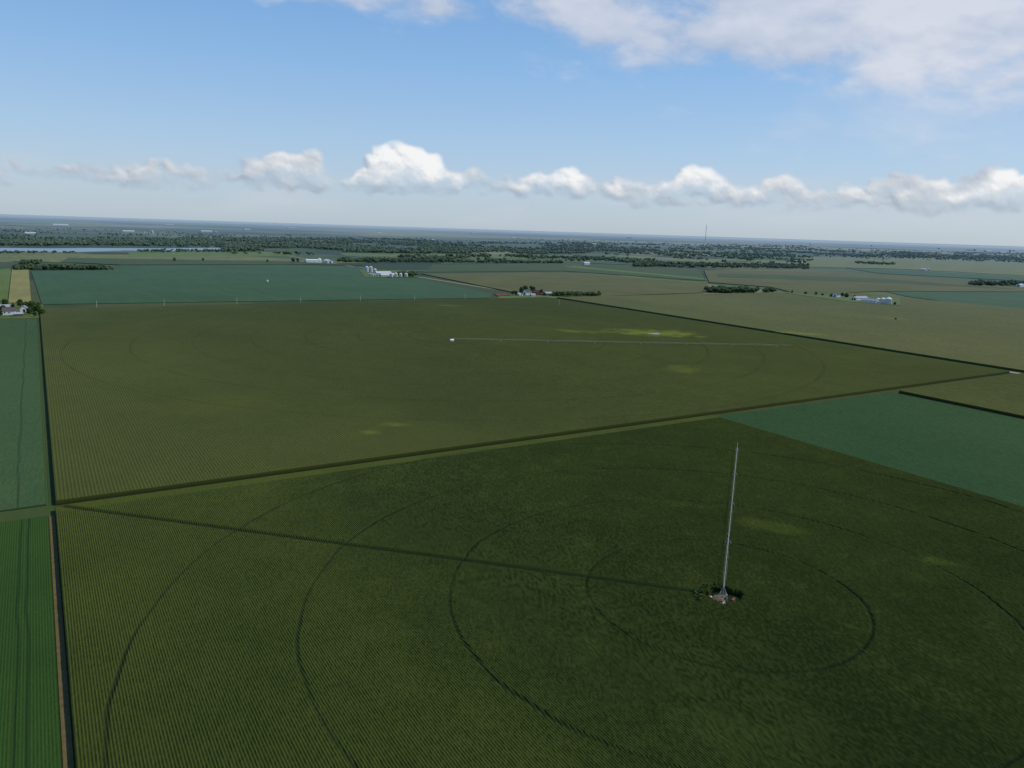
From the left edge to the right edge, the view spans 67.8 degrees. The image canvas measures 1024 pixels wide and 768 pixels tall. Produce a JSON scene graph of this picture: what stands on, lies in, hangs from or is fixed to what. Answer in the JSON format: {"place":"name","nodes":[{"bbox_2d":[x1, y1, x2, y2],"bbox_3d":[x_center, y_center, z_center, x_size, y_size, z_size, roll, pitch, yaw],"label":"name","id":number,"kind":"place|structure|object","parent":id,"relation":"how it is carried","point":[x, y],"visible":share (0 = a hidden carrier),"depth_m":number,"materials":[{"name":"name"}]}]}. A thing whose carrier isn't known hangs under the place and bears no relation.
{"place":"outdoors","nodes":[
{"label":"outdoors","id":0,"kind":"place"},
{"bbox_2d":[0,268,11,300],"bbox_3d":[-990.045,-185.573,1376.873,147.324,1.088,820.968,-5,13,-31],"label":"grass field","id":1,"kind":"structure","parent":0,"point":[5,275],"depth_m":1374.30,"materials":[{"name":"green plant"}]},
{"bbox_2d":[0,319,46,511],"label":"soybean field","id":2,"kind":"structure","parent":0,"point":[22,476],"depth_m":459.65,"materials":[{"name":"green plant"}]},
{"bbox_2d":[0,516,61,767],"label":"soybean field","id":3,"kind":"structure","parent":0,"point":[30,736],"depth_m":216.44,"materials":[{"name":"green plant"}]},
{"bbox_2d":[0,248,220,251],"bbox_3d":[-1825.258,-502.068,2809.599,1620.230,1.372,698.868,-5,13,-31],"label":"river","id":4,"kind":"structure","parent":0,"point":[72,249],"depth_m":2834.20,"materials":[{"name":"liquid"}]},
{"bbox_2d":[0,254,364,262],"bbox_3d":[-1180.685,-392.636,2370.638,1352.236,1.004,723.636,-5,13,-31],"label":"meadow","id":5,"kind":"structure","parent":0,"point":[54,258],"depth_m":2390.51,"materials":[{"name":"green plant"}]},
{"bbox_2d":[305,259,321,262],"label":"distant farm shed","id":6,"kind":"structure","parent":5,"relation":"on","point":[314,260],"depth_m":2421.26,"materials":[{"name":"white paint"}]},
{"bbox_2d":[323,259,332,262],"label":"distant farm shed","id":7,"kind":"structure","parent":5,"relation":"on","point":[327,261],"depth_m":2421.78,"materials":[{"name":"white paint"}]},
{"bbox_2d":[61,258,354,264],"bbox_3d":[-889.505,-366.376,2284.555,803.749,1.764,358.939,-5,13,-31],"label":"crop field","id":8,"kind":"structure","parent":0,"point":[109,261],"depth_m":2210.96,"materials":[{"name":"green plant"}]},
{"bbox_2d":[129,252,296,256],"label":"grass field","id":9,"kind":"structure","parent":0,"point":[167,254],"depth_m":2768.02,"materials":[{"name":"green plant"}]},
{"bbox_2d":[31,265,491,304],"bbox_3d":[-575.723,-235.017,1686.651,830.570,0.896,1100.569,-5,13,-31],"label":"soybean field","id":10,"kind":"structure","parent":0,"point":[180,284],"depth_m":1472.40,"materials":[{"name":"green plant"}]},
{"bbox_2d":[339,253,562,258],"bbox_3d":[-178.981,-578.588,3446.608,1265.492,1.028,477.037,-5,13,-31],"label":"grass field","id":11,"kind":"structure","parent":0,"point":[397,254],"depth_m":3338.37,"materials":[{"name":"green plant"}]},
{"bbox_2d":[0,0,1023,224],"bbox_3d":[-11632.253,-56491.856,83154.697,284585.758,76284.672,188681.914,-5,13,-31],"label":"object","id":12,"kind":"structure","parent":0,"point":[915,49],"depth_m":155940.81,"materials":[{"name":"white"}]},
{"bbox_2d":[0,214,1023,767],"bbox_3d":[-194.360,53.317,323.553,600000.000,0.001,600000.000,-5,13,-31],"label":"ground","id":13,"kind":"structure","parent":0,"point":[90,228],"depth_m":7218.48,"materials":[{"name":"green plant"}]},
{"bbox_2d":[8,268,30,302],"bbox_3d":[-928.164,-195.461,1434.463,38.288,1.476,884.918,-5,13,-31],"label":"ripe grain strip","id":14,"kind":"object","parent":13,"relation":"on","point":[20,285],"visible":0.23,"depth_m":1302.40,"materials":[{"name":"yellow plant"}]},
{"bbox_2d":[0,303,42,318],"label":"farm yard","id":15,"kind":"structure","parent":13,"relation":"on","point":[26,315],"depth_m":932.40,"materials":[{"name":"green plant"}]},
{"bbox_2d":[1,298,8,303],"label":"cottonwood tree","id":16,"kind":"object","parent":15,"relation":"on","point":[4,301],"visible":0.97,"depth_m":1023.15,"materials":[{"name":"green plant"}]},
{"bbox_2d":[2,311,15,314],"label":"walls","id":17,"kind":"structure","parent":15,"relation":"on","point":[7,313],"depth_m":938.28,"materials":[{"name":"white paint"}]},
{"bbox_2d":[1,307,15,310],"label":"roof","id":18,"kind":"structure","parent":17,"relation":"on","point":[8,308],"depth_m":940.21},
{"bbox_2d":[13,312,22,315],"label":"garage","id":19,"kind":"structure","parent":15,"relation":"on","point":[17,313],"depth_m":930.86,"materials":[{"name":"white wood"}]},
{"bbox_2d":[16,299,22,305],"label":"cottonwood tree","id":20,"kind":"object","parent":15,"relation":"on","point":[19,302],"visible":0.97,"depth_m":1013.49,"materials":[{"name":"green plant"}]},
{"bbox_2d":[26,308,32,313],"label":"cottonwood tree","id":21,"kind":"object","parent":15,"relation":"on","point":[29,310],"visible":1,"depth_m":948.76,"materials":[{"name":"green plant"}]},
{"bbox_2d":[27,301,37,307],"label":"cottonwood tree","id":22,"kind":"object","parent":15,"relation":"on","point":[29,303],"visible":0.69,"depth_m":987.97,"materials":[{"name":"green plant"}]},
{"bbox_2d":[33,304,40,313],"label":"cottonwood tree","id":23,"kind":"object","parent":15,"relation":"on","point":[38,306],"visible":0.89,"depth_m":956.39,"materials":[{"name":"green plant"}]},
{"bbox_2d":[38,308,45,313],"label":"cottonwood tree","id":24,"kind":"object","parent":15,"relation":"on","point":[41,311],"visible":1,"depth_m":945.66,"materials":[{"name":"green plant"}]},
{"bbox_2d":[0,506,53,521],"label":"grass lane","id":25,"kind":"object","parent":13,"relation":"on","point":[48,511],"depth_m":317.56,"materials":[{"name":"green plant"}]},
{"bbox_2d":[18,259,42,263],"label":"windbreak trees","id":26,"kind":"object","parent":13,"relation":"on","point":[34,261],"visible":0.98,"depth_m":1893.50,"materials":[{"name":"green plant"}]},
{"bbox_2d":[0,250,76,252],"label":"riverbank trees","id":27,"kind":"object","parent":13,"relation":"on","point":[33,251],"visible":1,"depth_m":2479.61,"materials":[{"name":"green plant"}]},
{"bbox_2d":[38,318,53,505],"bbox_3d":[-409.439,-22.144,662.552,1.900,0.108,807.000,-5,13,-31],"label":"grass lane","id":28,"kind":"object","parent":13,"relation":"on","point":[49,481],"depth_m":435.48,"materials":[{"name":"green plant"}]},
{"bbox_2d":[53,224,68,225],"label":"distant farm shed","id":29,"kind":"structure","parent":13,"relation":"on","point":[60,224],"depth_m":9125.63,"materials":[{"name":"white paint"}]},
{"bbox_2d":[49,515,73,767],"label":"dirt lane","id":30,"kind":"structure","parent":13,"relation":"on","point":[67,749],"depth_m":213.61,"materials":[{"name":"soil"}]},
{"bbox_2d":[12,262,113,269],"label":"windbreak trees","id":31,"kind":"object","parent":13,"relation":"on","point":[30,265],"visible":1,"depth_m":1746.51,"materials":[{"name":"green plant"}]},
{"bbox_2d":[0,235,230,245],"bbox_3d":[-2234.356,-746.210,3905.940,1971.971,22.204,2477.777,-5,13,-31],"label":"river woodland","id":32,"kind":"object","parent":13,"relation":"on","point":[34,239],"visible":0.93,"depth_m":3627.38,"materials":[{"name":"green plant"}]},
{"bbox_2d":[137,248,232,251],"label":"riverbank trees","id":33,"kind":"object","parent":13,"relation":"on","point":[186,250],"visible":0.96,"depth_m":2948.44,"materials":[{"name":"green plant"}]},
{"bbox_2d":[0,230,505,252],"bbox_3d":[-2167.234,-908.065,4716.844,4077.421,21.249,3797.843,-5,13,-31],"label":"distant woodland","id":34,"kind":"object","parent":13,"relation":"on","point":[169,244],"visible":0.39,"depth_m":4180.65,"materials":[{"name":"green plant"}]},
{"bbox_2d":[221,236,434,253],"bbox_3d":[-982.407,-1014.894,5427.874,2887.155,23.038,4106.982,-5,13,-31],"label":"river woodland","id":35,"kind":"object","parent":13,"relation":"on","point":[256,242],"visible":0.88,"depth_m":4189.77,"materials":[{"name":"green plant"}]},
{"bbox_2d":[359,269,417,277],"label":"farm yard","id":36,"kind":"structure","parent":13,"relation":"on","point":[364,273],"depth_m":1972.37,"materials":[{"name":"green plant"}]},
{"bbox_2d":[375,271,390,273],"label":"cattle barn","id":37,"kind":"structure","parent":36,"relation":"on","point":[377,272],"depth_m":1953.63,"materials":[{"name":"white paint"}]},
{"bbox_2d":[379,273,393,275],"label":"machine shed","id":38,"kind":"structure","parent":36,"relation":"on","point":[384,274],"depth_m":1877.56,"materials":[{"name":"white paint"}]},
{"bbox_2d":[398,270,418,274],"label":"windbreak trees","id":39,"kind":"object","parent":36,"relation":"on","point":[412,272],"visible":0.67,"depth_m":1951.79,"materials":[{"name":"green plant"}]},
{"bbox_2d":[337,256,450,262],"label":"windbreak trees","id":40,"kind":"object","parent":13,"relation":"on","point":[378,259],"visible":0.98,"depth_m":2657.26,"materials":[{"name":"green plant"}]},
{"bbox_2d":[228,242,609,257],"bbox_3d":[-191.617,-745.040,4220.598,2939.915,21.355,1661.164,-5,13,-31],"label":"river woodland","id":41,"kind":"object","parent":13,"relation":"on","point":[307,252],"visible":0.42,"depth_m":3886.53,"materials":[{"name":"green plant"}]},
{"bbox_2d":[494,293,508,295],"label":"sorghum plot","id":42,"kind":"object","parent":13,"relation":"on","point":[501,294],"visible":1,"depth_m":1449.34,"materials":[{"name":"brown plant"}]},
{"bbox_2d":[450,259,562,262],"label":"windbreak trees","id":43,"kind":"object","parent":13,"relation":"on","point":[504,261],"visible":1,"depth_m":2854.66,"materials":[{"name":"green plant"}]},
{"bbox_2d":[0,225,1023,262],"bbox_3d":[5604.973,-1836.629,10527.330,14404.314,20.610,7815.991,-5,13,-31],"label":"distant woodland","id":44,"kind":"object","parent":13,"relation":"on","point":[1003,259],"visible":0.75,"depth_m":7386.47,"materials":[{"name":"green plant"}]},
{"bbox_2d":[498,296,561,297],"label":"grass strip","id":45,"kind":"object","parent":13,"relation":"on","point":[527,296],"depth_m":1426.33,"materials":[{"name":"green plant"}]},
{"bbox_2d":[54,372,1023,513],"bbox_3d":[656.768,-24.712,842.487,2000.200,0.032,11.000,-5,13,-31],"label":"grass lane","id":46,"kind":"object","parent":13,"relation":"on","point":[801,403],"depth_m":582.48,"materials":[{"name":"green plant"}]},
{"bbox_2d":[551,291,601,295],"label":"windbreak trees","id":47,"kind":"object","parent":13,"relation":"on","point":[572,293],"visible":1,"depth_m":1469.05,"materials":[{"name":"green plant"}]},
{"bbox_2d":[397,239,813,263],"bbox_3d":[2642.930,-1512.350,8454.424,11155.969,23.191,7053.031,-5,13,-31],"label":"river woodland","id":48,"kind":"object","parent":13,"relation":"on","point":[750,257],"visible":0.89,"depth_m":4671.80,"materials":[{"name":"green plant"}]},
{"bbox_2d":[453,338,776,344],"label":"pivot irrigator","id":49,"kind":"object","parent":13,"relation":"on","point":[591,341],"visible":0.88,"depth_m":842.85,"materials":[{"name":"metal"}]},
{"bbox_2d":[563,266,703,278],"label":"grass strip","id":50,"kind":"object","parent":13,"relation":"on","point":[630,272],"depth_m":2463.93,"materials":[{"name":"green plant"}]},
{"bbox_2d":[581,273,699,282],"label":"grass strip","id":51,"kind":"object","parent":13,"relation":"on","point":[641,278],"depth_m":2111.50,"materials":[{"name":"green plant"}]},
{"bbox_2d":[632,261,809,268],"bbox_3d":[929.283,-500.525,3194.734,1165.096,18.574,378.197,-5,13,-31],"label":"windbreak trees","id":52,"kind":"object","parent":13,"relation":"on","point":[717,264],"visible":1,"depth_m":3122.77,"materials":[{"name":"green plant"}]},
{"bbox_2d":[718,444,737,599],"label":"pivot irrigator","id":53,"kind":"object","parent":13,"relation":"on","point":[728,535],"visible":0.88,"depth_m":303.96,"materials":[{"name":"metal"}]},
{"bbox_2d":[704,285,759,292],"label":"windbreak trees","id":54,"kind":"object","parent":13,"relation":"on","point":[724,289],"visible":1,"depth_m":1688.02,"materials":[{"name":"green plant"}]},
{"bbox_2d":[787,293,899,304],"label":"farm yard","id":55,"kind":"structure","parent":13,"relation":"on","point":[848,299],"depth_m":1617.55,"materials":[{"name":"green plant"}]},
{"bbox_2d":[851,296,867,299],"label":"machine shed","id":56,"kind":"structure","parent":55,"relation":"on","point":[856,297],"depth_m":1575.13,"materials":[{"name":"white paint"}]},
{"bbox_2d":[861,298,879,302],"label":"machine shed","id":57,"kind":"structure","parent":55,"relation":"on","point":[870,300],"depth_m":1516.79,"materials":[{"name":"white paint"}]},
{"bbox_2d":[884,297,891,303],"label":"grain bin","id":58,"kind":"object","parent":55,"relation":"on","point":[888,300],"visible":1,"depth_m":1497.23,"materials":[{"name":"metal"}]},
{"bbox_2d":[855,260,895,264],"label":"windbreak trees","id":59,"kind":"object","parent":13,"relation":"on","point":[873,262],"visible":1,"depth_m":4162.41,"materials":[{"name":"green plant"}]},
{"bbox_2d":[798,248,1023,259],"bbox_3d":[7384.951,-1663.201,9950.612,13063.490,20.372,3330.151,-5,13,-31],"label":"river woodland","id":60,"kind":"object","parent":13,"relation":"on","point":[909,256],"visible":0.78,"depth_m":7189.70,"materials":[{"name":"green plant"}]},
{"bbox_2d":[895,253,1014,257],"bbox_3d":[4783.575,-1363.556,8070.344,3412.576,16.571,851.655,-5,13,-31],"label":"windbreak trees","id":61,"kind":"object","parent":13,"relation":"on","point":[963,255],"visible":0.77,"depth_m":7929.39,"materials":[{"name":"green plant"}]},
{"bbox_2d":[968,279,1023,285],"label":"windbreak trees","id":62,"kind":"object","parent":13,"relation":"on","point":[993,282],"visible":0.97,"depth_m":2336.05,"materials":[{"name":"green plant"}]},
{"bbox_2d":[40,297,1009,505],"bbox_3d":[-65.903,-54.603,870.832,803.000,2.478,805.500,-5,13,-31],"label":"corn field","id":63,"kind":"structure","parent":0,"point":[144,399],"depth_m":623.68,"materials":[{"name":"green plant"}]},
{"bbox_2d":[55,415,1023,767],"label":"corn field","id":64,"kind":"structure","parent":0,"point":[535,603],"depth_m":243.97,"materials":[{"name":"green plant"}]},
{"bbox_2d":[693,582,724,600],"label":"shrub thicket","id":65,"kind":"object","parent":64,"relation":"on","point":[698,590],"visible":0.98,"depth_m":263.80,"materials":[{"name":"green plant"}]},
{"bbox_2d":[712,595,725,603],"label":"bare soil pad","id":66,"kind":"object","parent":64,"relation":"on","point":[714,597],"visible":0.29,"depth_m":262.09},
{"bbox_2d":[421,272,706,296],"bbox_3d":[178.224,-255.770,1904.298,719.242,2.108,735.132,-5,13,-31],"label":"corn field","id":67,"kind":"structure","parent":0,"point":[604,285],"depth_m":1825.94,"materials":[{"name":"green plant"}]},
{"bbox_2d":[762,287,776,291],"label":"windbreak trees","id":68,"kind":"object","parent":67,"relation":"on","point":[767,289],"visible":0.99,"depth_m":1732.96,"materials":[{"name":"green plant"}]},
{"bbox_2d":[424,263,706,280],"bbox_3d":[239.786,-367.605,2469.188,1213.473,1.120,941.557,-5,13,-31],"label":"crop field","id":69,"kind":"structure","parent":0,"point":[690,272],"depth_m":2498.31,"materials":[{"name":"green plant"}]},
{"bbox_2d":[441,262,696,267],"bbox_3d":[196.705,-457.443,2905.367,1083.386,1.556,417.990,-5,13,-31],"label":"soybean field","id":70,"kind":"structure","parent":0,"point":[622,263],"depth_m":2989.36,"materials":[{"name":"green plant"}]},
{"bbox_2d":[148,233,1018,373],"bbox_3d":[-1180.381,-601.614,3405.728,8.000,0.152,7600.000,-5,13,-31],"label":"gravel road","id":71,"kind":"structure","parent":0,"point":[495,289],"depth_m":1759.60,"materials":[{"name":"grey gravel"}]},
{"bbox_2d":[557,291,1023,371],"bbox_3d":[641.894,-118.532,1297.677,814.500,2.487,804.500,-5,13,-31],"label":"corn field","id":72,"kind":"structure","parent":0,"point":[984,335],"depth_m":1181.53,"materials":[{"name":"green plant"}]},
{"bbox_2d":[717,273,1009,288],"bbox_3d":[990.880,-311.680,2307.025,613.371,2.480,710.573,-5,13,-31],"label":"crop field","id":73,"kind":"structure","parent":0,"point":[818,278],"depth_m":2383.36,"materials":[{"name":"green plant"}]},
{"bbox_2d":[704,270,1023,292],"bbox_3d":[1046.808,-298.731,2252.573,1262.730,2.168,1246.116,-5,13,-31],"label":"corn field","id":74,"kind":"structure","parent":0,"point":[790,285],"depth_m":2152.78,"materials":[{"name":"green plant"}]},
{"bbox_2d":[718,392,1023,506],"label":"soybean field","id":75,"kind":"structure","parent":0,"point":[978,451],"depth_m":489.41,"materials":[{"name":"green plant"}]},
{"bbox_2d":[802,257,1023,275],"bbox_3d":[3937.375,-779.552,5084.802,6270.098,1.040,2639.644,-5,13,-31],"label":"meadow","id":76,"kind":"structure","parent":0,"point":[992,266],"depth_m":4300.25,"materials":[{"name":"green plant"}]},
{"bbox_2d":[847,268,1023,280],"bbox_3d":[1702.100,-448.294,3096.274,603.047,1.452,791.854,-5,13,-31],"label":"soybean field","id":77,"kind":"structure","parent":0,"point":[939,274],"depth_m":3038.63,"materials":[{"name":"green plant"}]},
{"bbox_2d":[888,291,1023,308],"bbox_3d":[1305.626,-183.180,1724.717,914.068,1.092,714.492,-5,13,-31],"label":"soybean field","id":78,"kind":"structure","parent":0,"point":[1009,299],"depth_m":1778.15,"materials":[{"name":"green plant"}]},
{"bbox_2d":[899,373,1023,418],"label":"corn field","id":79,"kind":"structure","parent":0,"point":[1003,395],"depth_m":624.77,"materials":[{"name":"green plant"}]},
{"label":"farm yard","id":80,"kind":"structure","parent":0,"visible":0},
{"bbox_2d":[532,290,541,294],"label":"red barn","id":81,"kind":"structure","parent":80,"relation":"on","point":[537,292],"depth_m":1479.47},
{"bbox_2d":[543,292,551,295],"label":"machine shed","id":82,"kind":"structure","parent":80,"relation":"on","point":[546,293],"depth_m":1471.33,"materials":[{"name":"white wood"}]}
]}

